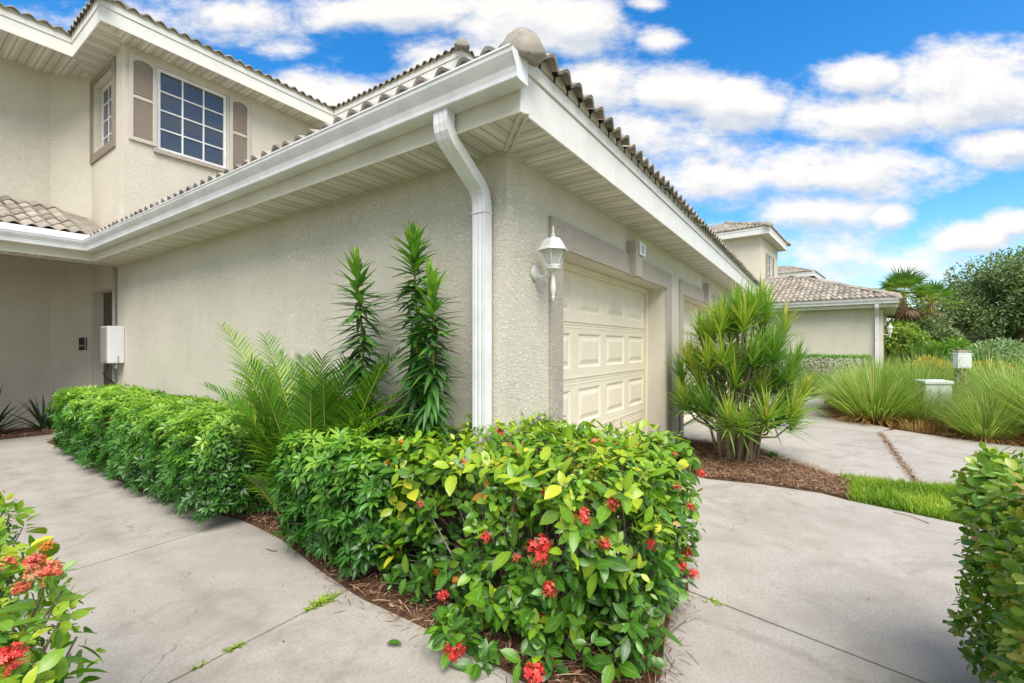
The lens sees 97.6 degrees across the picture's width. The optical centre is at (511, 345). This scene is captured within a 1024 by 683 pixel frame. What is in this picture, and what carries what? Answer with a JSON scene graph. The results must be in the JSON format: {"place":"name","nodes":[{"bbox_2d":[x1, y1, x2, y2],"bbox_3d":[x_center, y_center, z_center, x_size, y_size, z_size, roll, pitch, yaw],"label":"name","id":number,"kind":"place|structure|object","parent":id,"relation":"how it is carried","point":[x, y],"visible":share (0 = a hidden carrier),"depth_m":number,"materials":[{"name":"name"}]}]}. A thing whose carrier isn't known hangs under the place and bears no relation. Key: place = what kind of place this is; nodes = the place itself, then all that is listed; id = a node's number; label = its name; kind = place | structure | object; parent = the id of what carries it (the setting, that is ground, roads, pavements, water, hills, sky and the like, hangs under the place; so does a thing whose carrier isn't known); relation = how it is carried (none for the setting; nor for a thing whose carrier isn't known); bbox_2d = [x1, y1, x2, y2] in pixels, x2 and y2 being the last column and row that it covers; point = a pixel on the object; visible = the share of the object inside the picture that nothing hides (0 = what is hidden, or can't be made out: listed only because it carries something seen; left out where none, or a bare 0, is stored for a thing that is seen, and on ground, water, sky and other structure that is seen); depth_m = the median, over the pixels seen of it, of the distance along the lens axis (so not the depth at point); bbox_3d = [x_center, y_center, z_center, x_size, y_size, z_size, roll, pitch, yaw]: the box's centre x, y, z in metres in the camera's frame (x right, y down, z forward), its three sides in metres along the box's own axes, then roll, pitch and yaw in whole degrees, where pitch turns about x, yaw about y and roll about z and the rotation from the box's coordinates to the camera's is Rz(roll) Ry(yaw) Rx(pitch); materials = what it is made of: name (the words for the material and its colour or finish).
{"place":"outdoors","nodes":[
{"label":"outdoors","id":0,"kind":"place"},
{"bbox_2d":[0,433,922,682],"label":"walkway","id":1,"kind":"structure","parent":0,"point":[210,612],"depth_m":2.31,"materials":[{"name":"concrete"}]},
{"bbox_2d":[191,659,209,669],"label":"joint weed","id":2,"kind":"object","parent":1,"relation":"on","point":[201,664],"visible":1,"depth_m":1.95,"materials":[{"name":"green plant"}]},
{"bbox_2d":[223,641,246,651],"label":"joint weed","id":3,"kind":"object","parent":1,"relation":"on","point":[231,648],"visible":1,"depth_m":2.07,"materials":[{"name":"green plant"}]},
{"bbox_2d":[303,589,343,611],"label":"joint weed","id":4,"kind":"object","parent":1,"relation":"on","point":[322,600],"visible":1,"depth_m":2.45,"materials":[{"name":"green plant"}]},
{"bbox_2d":[387,639,401,643],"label":"fallen leaf","id":5,"kind":"object","parent":1,"relation":"on","point":[394,641],"visible":1,"depth_m":2.09,"materials":[{"name":"green plant"}]},
{"bbox_2d":[305,571,710,682],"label":"scattered straw","id":6,"kind":"object","parent":1,"relation":"on","point":[525,682],"visible":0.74,"depth_m":2.17,"materials":[{"name":"brown plant"}]},
{"bbox_2d":[707,597,723,605],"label":"joint weed","id":7,"kind":"object","parent":1,"relation":"on","point":[717,601],"visible":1,"depth_m":2.44,"materials":[{"name":"green plant"}]},
{"bbox_2d":[0,0,1023,321],"label":"sky","id":8,"kind":"structure","parent":0,"point":[873,136],"materials":[{"name":"blue"}]},
{"bbox_2d":[593,469,994,682],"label":"driveway","id":9,"kind":"structure","parent":0,"point":[773,555],"depth_m":2.78,"materials":[{"name":"concrete"}]},
{"bbox_2d":[51,462,943,646],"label":"leaf litter","id":10,"kind":"object","parent":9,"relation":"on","point":[338,600],"visible":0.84,"depth_m":2.75,"materials":[{"name":"brown plant"}]},
{"bbox_2d":[684,395,1023,485],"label":"driveway","id":11,"kind":"structure","parent":0,"point":[847,448],"depth_m":6.10,"materials":[{"name":"concrete"}]},
{"bbox_2d":[795,373,832,396],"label":"round shrub","id":12,"kind":"object","parent":11,"relation":"on","point":[814,379],"visible":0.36,"depth_m":12.25,"materials":[{"name":"green plant"}]},
{"bbox_2d":[877,432,926,483],"bbox_3d":[5.012,1.391,5.873,0.246,0.114,3.386,0,0,34],"label":"joint debris","id":13,"kind":"object","parent":11,"relation":"on","point":[896,454],"visible":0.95,"depth_m":5.50,"materials":[{"name":"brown wood"}]},
{"bbox_2d":[752,391,1023,446],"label":"soil","id":14,"kind":"structure","parent":0,"point":[904,429],"depth_m":7.54,"materials":[{"name":"brown soil"}]},
{"bbox_2d":[0,426,60,439],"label":"mulch corner","id":15,"kind":"object","parent":14,"relation":"on","point":[19,432],"visible":0.52,"depth_m":7.11,"materials":[{"name":"wood"}]},
{"bbox_2d":[0,384,44,432],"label":"crinum plant","id":16,"kind":"object","parent":15,"relation":"on","point":[2,416],"visible":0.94,"depth_m":6.92,"materials":[{"name":"green plant"}]},
{"bbox_2d":[10,392,58,430],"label":"crinum plant","id":17,"kind":"object","parent":15,"relation":"on","point":[44,422],"visible":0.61,"depth_m":7.22,"materials":[{"name":"green plant"}]},
{"bbox_2d":[0,490,108,682],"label":"ixora bush","id":18,"kind":"object","parent":14,"relation":"on","point":[20,654],"visible":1,"depth_m":0.90,"materials":[{"name":"green plant"}]},
{"bbox_2d":[46,436,689,682],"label":"mulch bed","id":19,"kind":"object","parent":14,"relation":"on","point":[370,587],"visible":0.05,"depth_m":2.38,"materials":[{"name":"wood"}]},
{"bbox_2d":[43,383,272,525],"bbox_3d":[-3.917,0.936,4.904,4.823,0.949,1.054,0,0,34],"label":"umbrella plant hedge","id":20,"kind":"object","parent":19,"relation":"on","point":[120,418],"visible":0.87,"depth_m":3.95,"materials":[{"name":"green plant"}]},
{"bbox_2d":[195,322,418,522],"bbox_3d":[-1.591,0.594,3.420,2.389,1.624,1.017,0,0,20],"label":"areca palm","id":21,"kind":"object","parent":19,"relation":"on","point":[315,403],"visible":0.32,"depth_m":3.24,"materials":[{"name":"green plant"}]},
{"bbox_2d":[265,414,433,581],"bbox_3d":[-1.031,0.934,3.006,1.244,0.945,0.874,0,0,34],"label":"umbrella plant","id":22,"kind":"object","parent":19,"relation":"on","point":[324,527],"visible":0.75,"depth_m":2.67,"materials":[{"name":"green plant"}]},
{"bbox_2d":[324,244,397,478],"bbox_3d":[-1.084,0.323,3.281,0.591,2.154,0.557,0,0,34],"label":"spire plant","id":23,"kind":"object","parent":19,"relation":"on","point":[356,266],"visible":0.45,"depth_m":3.25,"materials":[{"name":"green plant"}]},
{"bbox_2d":[379,218,452,453],"bbox_3d":[-0.632,0.275,3.013,0.513,2.252,0.506,0,0,-32],"label":"spire plant","id":24,"kind":"object","parent":19,"relation":"on","point":[413,238],"visible":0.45,"depth_m":2.96,"materials":[{"name":"green plant"}]},
{"bbox_2d":[390,257,467,561],"bbox_3d":[-0.522,0.418,2.814,0.533,1.965,0.491,0,0,-11],"label":"spire plant","id":25,"kind":"object","parent":19,"relation":"on","point":[429,417],"visible":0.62,"depth_m":2.78,"materials":[{"name":"green plant"}]},
{"bbox_2d":[365,406,705,682],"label":"ixora bush","id":26,"kind":"object","parent":19,"relation":"on","point":[617,572],"visible":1,"depth_m":2.07,"materials":[{"name":"green plant"}]},
{"bbox_2d":[0,0,758,542],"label":"town house","id":27,"kind":"structure","parent":14,"relation":"on","point":[190,190],"depth_m":4.87,"materials":[{"name":"beige paint"}]},
{"bbox_2d":[79,338,86,349],"bbox_3d":[-7.573,-0.030,7.907,0.110,0.220,0.038,0,0,-11],"label":"intercom","id":28,"kind":"object","parent":27,"relation":"attached to","point":[82,343],"visible":1,"depth_m":7.90,"materials":[{"name":"plastic"}]},
{"bbox_2d":[101,81,110,146],"bbox_3d":[-6.854,-3.945,7.688,1.000,1.170,0.040,0,0,34],"label":"window","id":29,"kind":"structure","parent":27,"relation":"in","point":[106,91],"depth_m":7.86,"materials":[{"name":"grey glass"}]},
{"bbox_2d":[104,292,111,385],"bbox_3d":[-6.825,0.237,7.695,1.100,2.325,0.014,0,0,34],"label":"entry door","id":30,"kind":"structure","parent":27,"relation":"in","point":[107,296],"depth_m":7.84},
{"bbox_2d":[100,266,123,386],"bbox_3d":[-6.240,0.070,6.996,0.378,2.660,0.211,0,0,34],"label":"electrical box","id":31,"kind":"object","parent":27,"relation":"attached to","point":[112,344],"visible":0.95,"depth_m":6.92,"materials":[{"name":"plastic"}]},
{"bbox_2d":[157,67,225,168],"bbox_3d":[-5.583,-3.920,7.851,0.050,1.350,1.050,0,0,34],"label":"window","id":32,"kind":"structure","parent":27,"relation":"in","point":[191,117],"depth_m":7.83,"materials":[{"name":"white glass"}]},
{"bbox_2d":[531,226,567,301],"bbox_3d":[0.268,-0.568,3.118,0.258,0.525,0.214,0,0,34],"label":"wall lantern","id":33,"kind":"object","parent":27,"relation":"attached to","point":[552,245],"depth_m":3.09,"materials":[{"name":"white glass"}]},
{"bbox_2d":[563,269,644,481],"bbox_3d":[0.983,0.319,4.873,0.032,2.166,2.919,0,0,34],"label":"garage door","id":34,"kind":"structure","parent":27,"relation":"in","point":[604,322],"depth_m":4.86,"materials":[{"name":"metal"}]},
{"bbox_2d":[639,242,645,256],"bbox_3d":[1.400,-1.032,4.818,0.018,0.135,0.175,0,0,34],"label":"house number","id":35,"kind":"object","parent":27,"relation":"attached to","point":[642,249],"visible":1,"depth_m":4.80,"materials":[{"name":"white plastic"}]},
{"bbox_2d":[684,306,703,425],"bbox_3d":[3.132,0.319,8.033,0.032,2.166,2.916,0,0,34],"label":"garage door","id":36,"kind":"structure","parent":27,"relation":"in","point":[689,310],"depth_m":8.18,"materials":[{"name":"plastic"}]},
{"bbox_2d":[675,437,858,499],"bbox_3d":[2.799,1.362,5.418,2.280,0.144,2.220,0,0,34],"label":"mulch strip","id":37,"kind":"object","parent":14,"relation":"on","point":[763,468],"visible":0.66,"depth_m":4.83,"materials":[{"name":"wood"}]},
{"bbox_2d":[662,275,830,460],"bbox_3d":[2.805,0.224,5.532,1.998,2.364,2.088,0,0,34],"label":"dracaena","id":38,"kind":"object","parent":37,"relation":"on","point":[740,434],"visible":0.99,"depth_m":5.25,"materials":[{"name":"plant"}]},
{"bbox_2d":[769,451,779,456],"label":"weed","id":39,"kind":"object","parent":37,"relation":"on","point":[773,454],"visible":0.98,"depth_m":5.54,"materials":[{"name":"green plant"}]},
{"bbox_2d":[815,357,906,385],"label":"bunch grass","id":40,"kind":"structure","parent":14,"relation":"on","point":[868,368],"depth_m":11.02,"materials":[{"name":"green plant"}]},
{"bbox_2d":[804,354,946,412],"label":"bunch grass","id":41,"kind":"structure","parent":14,"relation":"on","point":[843,380],"depth_m":9.51,"materials":[{"name":"green plant"}]},
{"bbox_2d":[793,354,962,430],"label":"bunch grass","id":42,"kind":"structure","parent":14,"relation":"on","point":[875,404],"depth_m":8.11,"materials":[{"name":"green plant"}]},
{"bbox_2d":[819,349,943,387],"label":"bunch grass","id":43,"kind":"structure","parent":14,"relation":"on","point":[869,368],"depth_m":9.96,"materials":[{"name":"green plant"}]},
{"bbox_2d":[844,352,931,373],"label":"bunch grass","id":44,"kind":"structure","parent":14,"relation":"on","point":[883,361],"depth_m":11.36,"materials":[{"name":"green plant"}]},
{"bbox_2d":[808,357,978,412],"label":"bunch grass","id":45,"kind":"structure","parent":14,"relation":"on","point":[889,379],"depth_m":8.81,"materials":[{"name":"green plant"}]},
{"bbox_2d":[841,355,984,412],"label":"bunch grass","id":46,"kind":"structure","parent":14,"relation":"on","point":[917,375],"depth_m":9.03,"materials":[{"name":"green plant"}]},
{"bbox_2d":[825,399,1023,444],"bbox_3d":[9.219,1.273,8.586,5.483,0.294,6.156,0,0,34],"label":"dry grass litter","id":47,"kind":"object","parent":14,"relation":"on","point":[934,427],"visible":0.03,"depth_m":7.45,"materials":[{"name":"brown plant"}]},
{"bbox_2d":[863,347,990,408],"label":"bunch grass","id":48,"kind":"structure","parent":14,"relation":"on","point":[935,361],"depth_m":10.04,"materials":[{"name":"green plant"}]},
{"bbox_2d":[896,385,960,429],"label":"bunch grass","id":49,"kind":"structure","parent":14,"relation":"on","point":[924,410],"depth_m":7.88,"materials":[{"name":"green plant"}]},
{"bbox_2d":[915,379,954,411],"bbox_3d":[8.106,1.018,8.614,0.525,0.725,0.257,0,0,3],"label":"utility cabinet","id":50,"kind":"object","parent":14,"relation":"on","point":[949,383],"visible":0.45,"depth_m":8.50,"materials":[{"name":"white metal"}]},
{"bbox_2d":[865,345,1010,413],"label":"bunch grass","id":51,"kind":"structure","parent":14,"relation":"on","point":[927,368],"depth_m":9.16,"materials":[{"name":"green plant"}]},
{"bbox_2d":[952,350,972,403],"bbox_3d":[8.969,0.720,8.968,0.280,1.260,0.200,0,0,2],"label":"meter post","id":52,"kind":"object","parent":14,"relation":"on","point":[965,355],"visible":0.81,"depth_m":8.90,"materials":[{"name":"white plastic"}]},
{"bbox_2d":[960,355,970,366],"bbox_3d":[8.967,0.305,8.873,0.210,0.240,0.007,0,0,2],"label":"door","id":53,"kind":"structure","parent":52,"relation":"in","point":[967,358],"depth_m":8.87,"materials":[{"name":"white metal"}]},
{"bbox_2d":[918,389,1023,446],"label":"bunch grass","id":54,"kind":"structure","parent":14,"relation":"on","point":[983,425],"depth_m":6.62,"materials":[{"name":"green plant"}]},
{"bbox_2d":[920,382,1023,442],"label":"bunch grass","id":55,"kind":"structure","parent":14,"relation":"on","point":[987,401],"depth_m":7.02,"materials":[{"name":"green plant"}]},
{"bbox_2d":[923,339,1023,389],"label":"bunch grass","id":56,"kind":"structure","parent":14,"relation":"on","point":[991,364],"depth_m":10.16,"materials":[{"name":"green plant"}]},
{"bbox_2d":[924,355,1023,434],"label":"bunch grass","id":57,"kind":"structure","parent":14,"relation":"on","point":[1013,394],"depth_m":7.66,"materials":[{"name":"green plant"}]},
{"bbox_2d":[930,349,1023,398],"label":"bunch grass","id":58,"kind":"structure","parent":14,"relation":"on","point":[990,376],"depth_m":8.47,"materials":[{"name":"green plant"}]},
{"bbox_2d":[948,377,1007,410],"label":"bunch grass","id":59,"kind":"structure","parent":14,"relation":"on","point":[968,393],"depth_m":8.32,"materials":[{"name":"green plant"}]},
{"bbox_2d":[935,354,1023,445],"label":"bunch grass","id":60,"kind":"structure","parent":14,"relation":"on","point":[1017,401],"depth_m":6.62,"materials":[{"name":"green plant"}]},
{"bbox_2d":[958,347,1023,432],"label":"bunch grass","id":61,"kind":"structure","parent":14,"relation":"on","point":[1005,379],"depth_m":7.49,"materials":[{"name":"green plant"}]},
{"bbox_2d":[972,346,1023,380],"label":"bunch grass","id":62,"kind":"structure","parent":14,"relation":"on","point":[1007,363],"depth_m":9.18,"materials":[{"name":"green plant"}]},
{"bbox_2d":[837,469,985,525],"bbox_3d":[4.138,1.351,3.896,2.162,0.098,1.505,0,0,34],"label":"grass","id":63,"kind":"structure","parent":0,"point":[901,494],"depth_m":4.09,"materials":[{"name":"green plant"}]},
{"bbox_2d":[942,442,1023,682],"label":"clipped hedge","id":64,"kind":"object","parent":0,"point":[995,477],"visible":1,"depth_m":1.65,"materials":[{"name":"green plant"}]},
{"label":"ground","id":65,"kind":"structure","parent":0,"visible":0},
{"bbox_2d":[778,265,825,279],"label":"house","id":66,"kind":"structure","parent":65,"relation":"on","point":[785,270],"depth_m":31.44,"materials":[{"name":"paint"}]},
{"bbox_2d":[709,221,902,387],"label":"neighbour house","id":67,"kind":"structure","parent":65,"relation":"on","point":[842,318],"depth_m":16.13,"materials":[{"name":"paint"}]},
{"bbox_2d":[768,255,770,276],"bbox_3d":[11.874,-3.550,20.794,0.050,1.280,1.080,0,0,40],"label":"window","id":68,"kind":"structure","parent":67,"relation":"in","point":[769,258],"depth_m":21.07,"materials":[{"name":"grey glass"}]},
{"bbox_2d":[883,324,892,337],"bbox_3d":[12.635,-0.500,15.059,0.262,0.480,0.168,0,0,61],"label":"wall lantern","id":69,"kind":"object","parent":67,"relation":"attached to","point":[890,327],"depth_m":14.99,"materials":[{"name":"white metal"}]},
{"bbox_2d":[742,353,872,385],"bbox_3d":[8.772,0.824,16.872,7.585,1.161,1.097,0,0,40],"label":"boxed hedge","id":70,"kind":"object","parent":65,"relation":"on","point":[834,356],"visible":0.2,"depth_m":15.10,"materials":[{"name":"green plant"}]},
{"bbox_2d":[884,318,907,364],"bbox_3d":[15.107,0.080,18.182,1.892,2.657,1.784,0,0,34],"label":"fan palm","id":71,"kind":"object","parent":65,"relation":"on","point":[892,335],"visible":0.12,"depth_m":18.05,"materials":[{"name":"green plant"}]},
{"bbox_2d":[869,265,948,366],"bbox_3d":[16.743,-1.037,19.207,2.861,4.882,2.764,0,0,34],"label":"fan palm","id":72,"kind":"object","parent":65,"relation":"on","point":[902,280],"visible":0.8,"depth_m":18.86,"materials":[{"name":"green plant"}]},
{"bbox_2d":[884,319,934,367],"bbox_3d":[15.439,0.189,18.122,2.714,2.458,2.846,0,0,-14],"label":"tangled shrub","id":73,"kind":"object","parent":65,"relation":"on","point":[904,341],"visible":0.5,"depth_m":17.35,"materials":[{"name":"green plant"}]},
{"bbox_2d":[896,339,945,363],"bbox_3d":[15.473,0.594,16.782,1.942,1.867,1.886,0,0,34],"label":"fan palm","id":74,"kind":"object","parent":65,"relation":"on","point":[920,349],"visible":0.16,"depth_m":16.80,"materials":[{"name":"green plant"}]},
{"bbox_2d":[890,312,966,362],"bbox_3d":[17.140,-0.028,19.120,3.205,2.888,2.940,0,0,-17],"label":"tangled shrub","id":75,"kind":"object","parent":65,"relation":"on","point":[940,332],"visible":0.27,"depth_m":18.35,"materials":[{"name":"green plant"}]},
{"bbox_2d":[905,356,952,375],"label":"orange shrub","id":76,"kind":"object","parent":65,"relation":"on","point":[948,363],"visible":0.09,"depth_m":14.03,"materials":[{"name":"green plant"}]},
{"bbox_2d":[907,279,966,324],"bbox_3d":[18.127,-0.772,19.508,2.380,4.354,2.482,0,0,34],"label":"fan palm","id":77,"kind":"object","parent":65,"relation":"on","point":[932,303],"visible":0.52,"depth_m":19.15,"materials":[{"name":"green plant"}]},
{"bbox_2d":[902,334,978,363],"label":"round shrub","id":78,"kind":"object","parent":65,"relation":"on","point":[949,345],"visible":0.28,"depth_m":16.62,"materials":[{"name":"green plant"}]},
{"bbox_2d":[893,283,1022,344],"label":"oak tree","id":79,"kind":"object","parent":65,"relation":"on","point":[969,317],"visible":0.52,"depth_m":21.89,"materials":[{"name":"green plant"}]},
{"bbox_2d":[922,245,1023,350],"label":"oak tree","id":80,"kind":"object","parent":65,"relation":"on","point":[993,282],"visible":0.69,"depth_m":22.03,"materials":[{"name":"green plant"}]},
{"bbox_2d":[965,329,997,349],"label":"background thicket","id":81,"kind":"object","parent":65,"relation":"on","point":[984,340],"visible":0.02,"depth_m":26.90,"materials":[{"name":"green plant"}]},
{"bbox_2d":[945,359,1021,377],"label":"orange shrub","id":82,"kind":"object","parent":65,"relation":"on","point":[984,363],"visible":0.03,"depth_m":12.30,"materials":[{"name":"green plant"}]},
{"bbox_2d":[945,336,1023,365],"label":"silver shrub","id":83,"kind":"object","parent":65,"relation":"on","point":[1003,347],"visible":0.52,"depth_m":14.87,"materials":[{"name":"green plant"}]},
{"bbox_2d":[997,286,1023,329],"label":"oak tree","id":84,"kind":"object","parent":65,"relation":"on","point":[1014,327],"visible":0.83,"depth_m":20.91,"materials":[{"name":"green plant"}]}
]}

